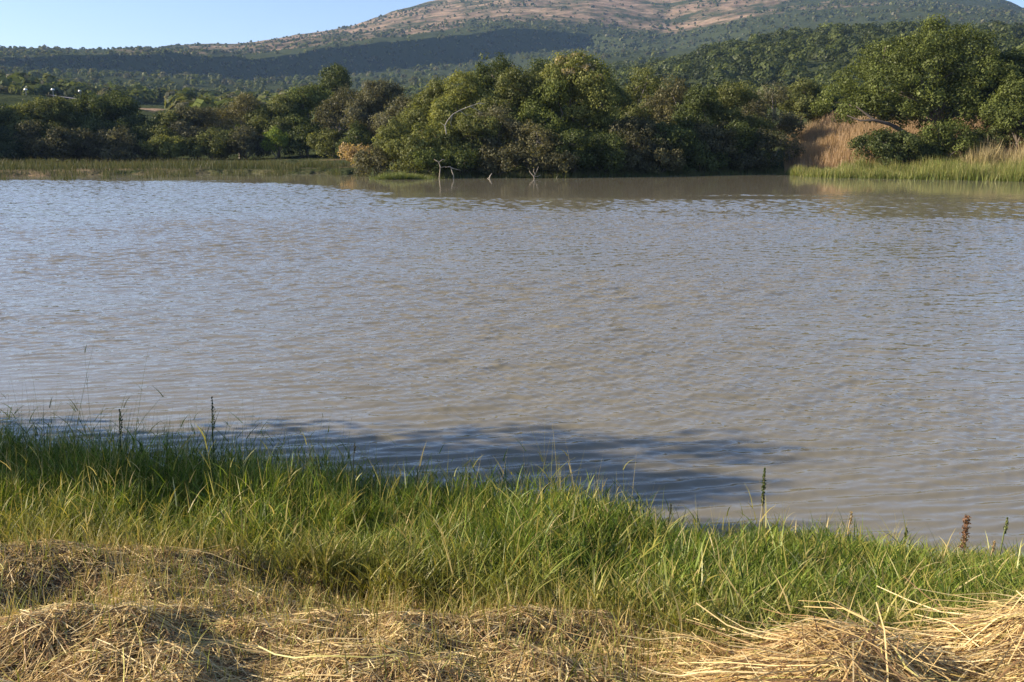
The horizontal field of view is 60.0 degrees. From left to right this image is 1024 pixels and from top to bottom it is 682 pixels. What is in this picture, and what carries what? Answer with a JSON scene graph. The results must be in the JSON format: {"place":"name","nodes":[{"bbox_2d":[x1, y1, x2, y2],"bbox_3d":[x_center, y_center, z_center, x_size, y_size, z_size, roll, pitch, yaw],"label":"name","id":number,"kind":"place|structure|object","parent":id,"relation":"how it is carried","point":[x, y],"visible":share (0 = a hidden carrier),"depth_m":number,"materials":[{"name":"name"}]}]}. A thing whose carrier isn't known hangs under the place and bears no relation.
{"place":"outdoors","nodes":[
{"label":"outdoors","id":0,"kind":"place"},
{"bbox_2d":[0,545,703,681],"bbox_3d":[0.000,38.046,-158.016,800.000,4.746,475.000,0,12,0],"label":"ground","id":1,"kind":"structure","parent":0,"point":[134,630],"depth_m":3.53,"materials":[{"name":"beige plant"}]},
{"bbox_2d":[116,409,127,459],"bbox_3d":[-3.352,1.045,7.677,0.094,0.966,0.145,-6,14,-24],"label":"reed stalk","id":2,"kind":"object","parent":1,"relation":"on","point":[121,428],"visible":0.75,"depth_m":7.59,"materials":[{"name":"green plant"}]},
{"bbox_2d":[211,397,219,470],"bbox_3d":[-2.607,1.024,7.800,0.187,1.093,0.215,5,13,21],"label":"reed stalk","id":3,"kind":"object","parent":1,"relation":"on","point":[213,423],"visible":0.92,"depth_m":7.78,"materials":[{"name":"green plant"}]},
{"bbox_2d":[343,443,362,487],"bbox_3d":[-1.392,1.326,7.776,0.220,0.950,0.103,2,13,8],"label":"reed stalk","id":4,"kind":"object","parent":1,"relation":"on","point":[354,446],"visible":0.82,"depth_m":7.67,"materials":[{"name":"green plant"}]},
{"bbox_2d":[0,515,1023,681],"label":"mown hay","id":5,"kind":"object","parent":1,"relation":"on","point":[573,653],"visible":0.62,"depth_m":3.52,"materials":[{"name":"plant"}]},
{"bbox_2d":[469,592,1023,681],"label":"hay pile","id":6,"kind":"object","parent":1,"relation":"on","point":[832,651],"visible":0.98,"depth_m":2.94,"materials":[{"name":"plant"}]},
{"bbox_2d":[744,466,765,530],"bbox_3d":[1.895,1.565,6.956,0.222,1.330,0.265,9,15,35],"label":"reed stalk","id":7,"kind":"object","parent":1,"relation":"on","point":[763,487],"visible":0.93,"depth_m":6.72,"materials":[{"name":"green plant"}]},
{"bbox_2d":[839,511,854,543],"bbox_3d":[2.429,1.684,6.499,0.124,0.984,0.171,-10,16,-38],"label":"reed stalk","id":8,"kind":"object","parent":1,"relation":"on","point":[850,518],"visible":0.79,"depth_m":6.36,"materials":[{"name":"beige plant"}]},
{"bbox_2d":[691,575,1023,681],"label":"hay pile","id":9,"kind":"object","parent":1,"relation":"on","point":[1002,625],"visible":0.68,"depth_m":3.12,"materials":[{"name":"plant"}]},
{"bbox_2d":[958,515,971,558],"bbox_3d":[2.923,1.638,5.942,0.144,1.028,0.257,-10,16,-39],"label":"dock plant","id":10,"kind":"object","parent":1,"relation":"on","point":[965,520],"visible":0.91,"depth_m":5.83,"materials":[{"name":"brown plant"}]},
{"bbox_2d":[988,540,995,563],"bbox_3d":[3.022,1.679,5.673,0.066,0.871,0.138,0,12,0],"label":"reed stalk","id":11,"kind":"object","parent":1,"relation":"on","point":[993,547],"visible":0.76,"depth_m":5.60,"materials":[{"name":"beige plant"}]},
{"bbox_2d":[992,517,1008,561],"bbox_3d":[3.170,1.637,5.825,0.133,1.045,0.210,0,12,0],"label":"reed stalk","id":12,"kind":"object","parent":1,"relation":"on","point":[1005,527],"visible":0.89,"depth_m":5.73,"materials":[{"name":"green plant"}]},
{"bbox_2d":[0,173,1023,556],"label":"water","id":13,"kind":"structure","parent":0,"point":[818,349],"depth_m":16.76,"materials":[{"name":"grey liquid"}]},
{"bbox_2d":[356,170,437,179],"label":"sedge tuft","id":14,"kind":"object","parent":13,"relation":"on","point":[393,175],"visible":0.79,"depth_m":92.74,"materials":[{"name":"green plant"}]},
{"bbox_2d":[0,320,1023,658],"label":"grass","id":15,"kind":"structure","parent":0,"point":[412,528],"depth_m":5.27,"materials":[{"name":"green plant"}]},
{"bbox_2d":[0,0,1023,178],"bbox_3d":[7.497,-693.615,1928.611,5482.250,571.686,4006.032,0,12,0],"label":"hills","id":16,"kind":"structure","parent":0,"point":[647,9],"depth_m":1726.08,"materials":[{"name":"green plant"}]},
{"bbox_2d":[0,104,35,160],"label":"tree","id":17,"kind":"object","parent":16,"relation":"on","point":[3,110],"visible":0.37,"depth_m":154.34,"materials":[{"name":"green plant"}]},
{"bbox_2d":[0,99,44,158],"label":"tree","id":18,"kind":"object","parent":16,"relation":"on","point":[13,109],"visible":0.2,"depth_m":158.45,"materials":[{"name":"green plant"}]},
{"bbox_2d":[0,119,53,161],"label":"bush","id":19,"kind":"object","parent":16,"relation":"on","point":[8,151],"visible":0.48,"depth_m":152.33,"materials":[{"name":"green plant"}]},
{"bbox_2d":[0,94,80,160],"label":"tree","id":20,"kind":"object","parent":16,"relation":"on","point":[49,111],"visible":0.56,"depth_m":158.61,"materials":[{"name":"green plant"}]},
{"bbox_2d":[8,119,103,161],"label":"bush","id":21,"kind":"object","parent":16,"relation":"on","point":[68,151],"visible":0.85,"depth_m":153.33,"materials":[{"name":"green plant"}]},
{"bbox_2d":[52,90,152,159],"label":"tree","id":22,"kind":"object","parent":16,"relation":"on","point":[92,113],"visible":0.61,"depth_m":165.42,"materials":[{"name":"green plant"}]},
{"bbox_2d":[76,124,150,161],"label":"bush","id":23,"kind":"object","parent":16,"relation":"on","point":[114,146],"visible":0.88,"depth_m":158.41,"materials":[{"name":"green plant"}]},
{"bbox_2d":[108,110,162,158],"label":"tree","id":24,"kind":"object","parent":16,"relation":"on","point":[136,118],"visible":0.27,"depth_m":166.50,"materials":[{"name":"green plant"}]},
{"bbox_2d":[136,109,190,157],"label":"tree","id":25,"kind":"object","parent":16,"relation":"on","point":[159,125],"visible":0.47,"depth_m":166.04,"materials":[{"name":"green plant"}]},
{"bbox_2d":[136,132,191,159],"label":"bush","id":26,"kind":"object","parent":16,"relation":"on","point":[173,146],"visible":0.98,"depth_m":161.55,"materials":[{"name":"green plant"}]},
{"bbox_2d":[0,156,369,180],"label":"reed bed","id":27,"kind":"object","parent":16,"relation":"on","point":[176,164],"visible":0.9,"depth_m":117.21,"materials":[{"name":"green plant"}]},
{"bbox_2d":[166,104,234,158],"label":"tree","id":28,"kind":"object","parent":16,"relation":"on","point":[185,128],"visible":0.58,"depth_m":168.24,"materials":[{"name":"green plant"}]},
{"bbox_2d":[181,126,238,159],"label":"bush","id":29,"kind":"object","parent":16,"relation":"on","point":[201,145],"visible":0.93,"depth_m":164.56,"materials":[{"name":"green plant"}]},
{"bbox_2d":[196,91,274,158],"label":"tree","id":30,"kind":"object","parent":16,"relation":"on","point":[236,109],"visible":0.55,"depth_m":174.60,"materials":[{"name":"green plant"}]},
{"bbox_2d":[223,124,272,158],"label":"bush","id":31,"kind":"object","parent":16,"relation":"on","point":[248,141],"visible":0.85,"depth_m":166.64,"materials":[{"name":"green plant"}]},
{"bbox_2d":[243,94,300,157],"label":"tree","id":32,"kind":"object","parent":16,"relation":"on","point":[259,120],"visible":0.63,"depth_m":173.38,"materials":[{"name":"green plant"}]},
{"bbox_2d":[260,125,290,158],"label":"bush","id":33,"kind":"object","parent":16,"relation":"on","point":[274,138],"visible":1,"depth_m":167.29,"materials":[{"name":"green plant"}]},
{"bbox_2d":[280,124,321,157],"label":"bush","id":34,"kind":"object","parent":16,"relation":"on","point":[301,133],"visible":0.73,"depth_m":169.04,"materials":[{"name":"green plant"}]},
{"bbox_2d":[270,84,342,155],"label":"tree","id":35,"kind":"object","parent":16,"relation":"on","point":[309,99],"visible":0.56,"depth_m":175.58,"materials":[{"name":"green plant"}]},
{"bbox_2d":[306,127,348,158],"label":"bush","id":36,"kind":"object","parent":16,"relation":"on","point":[320,142],"visible":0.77,"depth_m":162.86,"materials":[{"name":"green plant"}]},
{"bbox_2d":[307,62,353,130],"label":"tree","id":37,"kind":"object","parent":16,"relation":"on","point":[336,77],"visible":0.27,"depth_m":201.34,"materials":[{"name":"green plant"}]},
{"bbox_2d":[0,46,682,133],"bbox_3d":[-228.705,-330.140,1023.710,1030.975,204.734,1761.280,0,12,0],"label":"valley wood","id":38,"kind":"object","parent":16,"relation":"on","point":[39,81],"visible":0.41,"depth_m":858.38,"materials":[{"name":"green plant"}]},
{"bbox_2d":[310,83,375,143],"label":"tree","id":39,"kind":"object","parent":16,"relation":"on","point":[327,114],"visible":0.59,"depth_m":166.04,"materials":[{"name":"green plant"}]},
{"bbox_2d":[337,142,373,165],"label":"bush","id":40,"kind":"object","parent":16,"relation":"on","point":[349,151],"visible":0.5,"depth_m":122.75,"materials":[{"name":"brown plant"}]},
{"bbox_2d":[334,120,377,157],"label":"bush","id":41,"kind":"object","parent":16,"relation":"on","point":[356,137],"visible":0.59,"depth_m":152.47,"materials":[{"name":"green plant"}]},
{"bbox_2d":[351,144,389,176],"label":"bush","id":42,"kind":"object","parent":16,"relation":"on","point":[378,158],"visible":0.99,"depth_m":100.31,"materials":[{"name":"green plant"}]},
{"bbox_2d":[340,78,405,138],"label":"tree","id":43,"kind":"object","parent":16,"relation":"on","point":[365,107],"visible":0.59,"depth_m":156.18,"materials":[{"name":"green plant"}]},
{"bbox_2d":[370,116,419,173],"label":"bush","id":44,"kind":"object","parent":16,"relation":"on","point":[385,134],"visible":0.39,"depth_m":102.72,"materials":[{"name":"green plant"}]},
{"bbox_2d":[370,93,427,147],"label":"tree","id":45,"kind":"object","parent":16,"relation":"on","point":[394,108],"visible":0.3,"depth_m":121.66,"materials":[{"name":"green plant"}]},
{"bbox_2d":[382,134,442,173],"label":"bush","id":46,"kind":"object","parent":16,"relation":"on","point":[406,148],"visible":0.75,"depth_m":97.46,"materials":[{"name":"green plant"}]},
{"bbox_2d":[395,75,452,150],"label":"tree","id":47,"kind":"object","parent":16,"relation":"on","point":[419,112],"visible":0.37,"depth_m":113.81,"materials":[{"name":"green plant"}]},
{"bbox_2d":[410,147,454,174],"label":"bush","id":48,"kind":"object","parent":16,"relation":"on","point":[425,160],"visible":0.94,"depth_m":95.56,"materials":[{"name":"green plant"}]},
{"bbox_2d":[410,117,467,156],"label":"bush","id":49,"kind":"object","parent":16,"relation":"on","point":[429,139],"visible":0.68,"depth_m":98.82,"materials":[{"name":"green plant"}]},
{"bbox_2d":[426,67,503,150],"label":"tree","id":50,"kind":"object","parent":16,"relation":"on","point":[459,97],"visible":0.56,"depth_m":108.65,"materials":[{"name":"green plant"}]},
{"bbox_2d":[440,148,489,174],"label":"bush","id":51,"kind":"object","parent":16,"relation":"on","point":[467,160],"visible":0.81,"depth_m":96.66,"materials":[{"name":"green plant"}]},
{"bbox_2d":[436,107,502,171],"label":"bush","id":52,"kind":"object","parent":16,"relation":"on","point":[469,126],"visible":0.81,"depth_m":99.53,"materials":[{"name":"green plant"}]},
{"bbox_2d":[441,103,483,133],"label":"dead branch","id":53,"kind":"object","parent":52,"relation":"attached to","point":[456,112],"visible":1,"depth_m":97.22,"materials":[{"name":"grey wood"}]},
{"bbox_2d":[461,50,520,141],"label":"tree","id":54,"kind":"object","parent":16,"relation":"on","point":[488,81],"visible":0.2,"depth_m":127.66,"materials":[{"name":"green plant"}]},
{"bbox_2d":[463,102,531,167],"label":"bush","id":55,"kind":"object","parent":16,"relation":"on","point":[509,125],"visible":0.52,"depth_m":101.94,"materials":[{"name":"green plant"}]},
{"bbox_2d":[472,145,531,176],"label":"bush","id":56,"kind":"object","parent":16,"relation":"on","point":[504,163],"visible":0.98,"depth_m":97.28,"materials":[{"name":"green plant"}]},
{"bbox_2d":[474,65,546,165],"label":"tree","id":57,"kind":"object","parent":16,"relation":"on","point":[514,93],"visible":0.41,"depth_m":106.78,"materials":[{"name":"green plant"}]},
{"bbox_2d":[0,0,1023,80],"bbox_3d":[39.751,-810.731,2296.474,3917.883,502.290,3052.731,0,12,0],"label":"mountain scrub","id":58,"kind":"object","parent":16,"relation":"on","point":[14,52],"visible":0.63,"depth_m":1777.08,"materials":[{"name":"green plant"}]},
{"bbox_2d":[501,118,563,172],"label":"bush","id":59,"kind":"object","parent":16,"relation":"on","point":[543,140],"visible":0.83,"depth_m":98.58,"materials":[{"name":"green plant"}]},
{"bbox_2d":[517,57,569,129],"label":"tree","id":60,"kind":"object","parent":16,"relation":"on","point":[538,66],"visible":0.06,"depth_m":131.03,"materials":[{"name":"green plant"}]},
{"bbox_2d":[514,69,575,149],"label":"tree","id":61,"kind":"object","parent":16,"relation":"on","point":[535,108],"visible":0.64,"depth_m":104.93,"materials":[{"name":"green plant"}]},
{"bbox_2d":[535,150,579,176],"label":"bush","id":62,"kind":"object","parent":16,"relation":"on","point":[550,161],"visible":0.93,"depth_m":97.55,"materials":[{"name":"green plant"}]},
{"bbox_2d":[548,128,599,172],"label":"bush","id":63,"kind":"object","parent":16,"relation":"on","point":[570,140],"visible":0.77,"depth_m":99.01,"materials":[{"name":"green plant"}]},
{"bbox_2d":[537,48,625,140],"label":"tree","id":64,"kind":"object","parent":16,"relation":"on","point":[597,90],"visible":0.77,"depth_m":105.82,"materials":[{"name":"green plant"}]},
{"bbox_2d":[376,166,788,178],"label":"sedge","id":65,"kind":"object","parent":16,"relation":"on","point":[520,174],"visible":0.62,"depth_m":99.98,"materials":[{"name":"green plant"}]},
{"bbox_2d":[577,131,630,175],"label":"bush","id":66,"kind":"object","parent":16,"relation":"on","point":[611,145],"visible":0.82,"depth_m":100.11,"materials":[{"name":"green plant"}]},
{"bbox_2d":[585,79,641,146],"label":"tree","id":67,"kind":"object","parent":16,"relation":"on","point":[624,102],"visible":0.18,"depth_m":110.98,"materials":[{"name":"green plant"}]},
{"bbox_2d":[599,144,649,175],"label":"bush","id":68,"kind":"object","parent":16,"relation":"on","point":[633,162],"visible":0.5,"depth_m":101.61,"materials":[{"name":"green plant"}]},
{"bbox_2d":[611,62,669,126],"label":"tree","id":69,"kind":"object","parent":16,"relation":"on","point":[647,83],"visible":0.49,"depth_m":121.52,"materials":[{"name":"green plant"}]},
{"bbox_2d":[606,113,675,164],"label":"bush","id":70,"kind":"object","parent":16,"relation":"on","point":[638,131],"visible":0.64,"depth_m":104.76,"materials":[{"name":"green plant"}]},
{"bbox_2d":[636,147,687,173],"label":"bush","id":71,"kind":"object","parent":16,"relation":"on","point":[667,159],"visible":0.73,"depth_m":103.78,"materials":[{"name":"green plant"}]},
{"bbox_2d":[638,73,691,126],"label":"tree","id":72,"kind":"object","parent":16,"relation":"on","point":[662,104],"visible":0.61,"depth_m":119.33,"materials":[{"name":"green plant"}]},
{"bbox_2d":[644,119,709,170],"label":"bush","id":73,"kind":"object","parent":16,"relation":"on","point":[680,138],"visible":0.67,"depth_m":106.19,"materials":[{"name":"green plant"}]},
{"bbox_2d":[669,82,725,143],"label":"tree","id":74,"kind":"object","parent":16,"relation":"on","point":[697,106],"visible":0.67,"depth_m":114.23,"materials":[{"name":"green plant"}]},
{"bbox_2d":[677,148,730,174],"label":"bush","id":75,"kind":"object","parent":16,"relation":"on","point":[714,165],"visible":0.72,"depth_m":107.69,"materials":[{"name":"green plant"}]},
{"bbox_2d":[676,119,739,169],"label":"bush","id":76,"kind":"object","parent":16,"relation":"on","point":[712,138],"visible":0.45,"depth_m":109.34,"materials":[{"name":"green plant"}]},
{"bbox_2d":[706,80,777,141],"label":"tree","id":77,"kind":"object","parent":16,"relation":"on","point":[733,96],"visible":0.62,"depth_m":122.37,"materials":[{"name":"green plant"}]},
{"bbox_2d":[720,120,772,170],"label":"bush","id":78,"kind":"object","parent":16,"relation":"on","point":[744,134],"visible":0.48,"depth_m":111.30,"materials":[{"name":"green plant"}]},
{"bbox_2d":[744,125,790,168],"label":"bush","id":79,"kind":"object","parent":16,"relation":"on","point":[768,144],"visible":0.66,"depth_m":112.78,"materials":[{"name":"green plant"}]},
{"bbox_2d":[739,78,805,139],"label":"tree","id":80,"kind":"object","parent":16,"relation":"on","point":[785,123],"visible":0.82,"depth_m":129.02,"materials":[{"name":"green plant"}]},
{"bbox_2d":[778,130,805,163],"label":"bush","id":81,"kind":"object","parent":16,"relation":"on","point":[796,151],"visible":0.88,"depth_m":116.29,"materials":[{"name":"green plant"}]},
{"bbox_2d":[765,77,833,124],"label":"tree","id":82,"kind":"object","parent":16,"relation":"on","point":[797,100],"visible":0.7,"depth_m":137.78,"materials":[{"name":"green plant"}]},
{"bbox_2d":[611,17,1023,116],"bbox_3d":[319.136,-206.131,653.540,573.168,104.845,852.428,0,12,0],"label":"hillside wood","id":83,"kind":"object","parent":16,"relation":"on","point":[786,52],"visible":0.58,"depth_m":510.29,"materials":[{"name":"green plant"}]},
{"bbox_2d":[801,91,846,119],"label":"tree","id":84,"kind":"object","parent":16,"relation":"on","point":[836,99],"visible":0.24,"depth_m":137.66,"materials":[{"name":"green plant"}]},
{"bbox_2d":[845,126,924,169],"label":"bush","id":85,"kind":"object","parent":16,"relation":"on","point":[882,143],"visible":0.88,"depth_m":101.79,"materials":[{"name":"green plant"}]},
{"bbox_2d":[783,111,1023,172],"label":"dry grass","id":86,"kind":"structure","parent":16,"relation":"on","point":[821,153],"depth_m":118.73,"materials":[{"name":"beige plant"}]},
{"bbox_2d":[785,151,1023,181],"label":"lime reeds","id":87,"kind":"object","parent":16,"relation":"on","point":[938,169],"visible":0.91,"depth_m":94.57,"materials":[{"name":"green plant"}]},
{"bbox_2d":[809,13,1020,133],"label":"tree","id":88,"kind":"object","parent":16,"relation":"on","point":[961,95],"visible":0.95,"depth_m":106.37,"materials":[{"name":"green plant"}]},
{"bbox_2d":[897,127,953,163],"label":"bush","id":89,"kind":"object","parent":16,"relation":"on","point":[925,149],"visible":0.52,"depth_m":101.17,"materials":[{"name":"green plant"}]},
{"bbox_2d":[918,117,986,160],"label":"bush","id":90,"kind":"object","parent":16,"relation":"on","point":[963,141],"visible":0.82,"depth_m":99.80,"materials":[{"name":"green plant"}]},
{"bbox_2d":[959,139,1023,167],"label":"dry reeds","id":91,"kind":"object","parent":16,"relation":"on","point":[986,155],"visible":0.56,"depth_m":97.09,"materials":[{"name":"beige plant"}]},
{"bbox_2d":[961,46,1023,128],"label":"tree","id":92,"kind":"object","parent":16,"relation":"on","point":[1013,56],"visible":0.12,"depth_m":107.13,"materials":[{"name":"green plant"}]},
{"bbox_2d":[961,122,1023,155],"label":"bush","id":93,"kind":"object","parent":16,"relation":"on","point":[1004,137],"visible":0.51,"depth_m":100.48,"materials":[{"name":"green plant"}]},
{"bbox_2d":[975,71,1023,150],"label":"tree","id":94,"kind":"object","parent":16,"relation":"on","point":[1006,111],"visible":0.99,"depth_m":98.18,"materials":[{"name":"green plant"}]},
{"bbox_2d":[0,0,1023,48],"label":"sky","id":95,"kind":"structure","parent":0,"point":[75,24],"materials":[{"name":"blue"}]}
]}

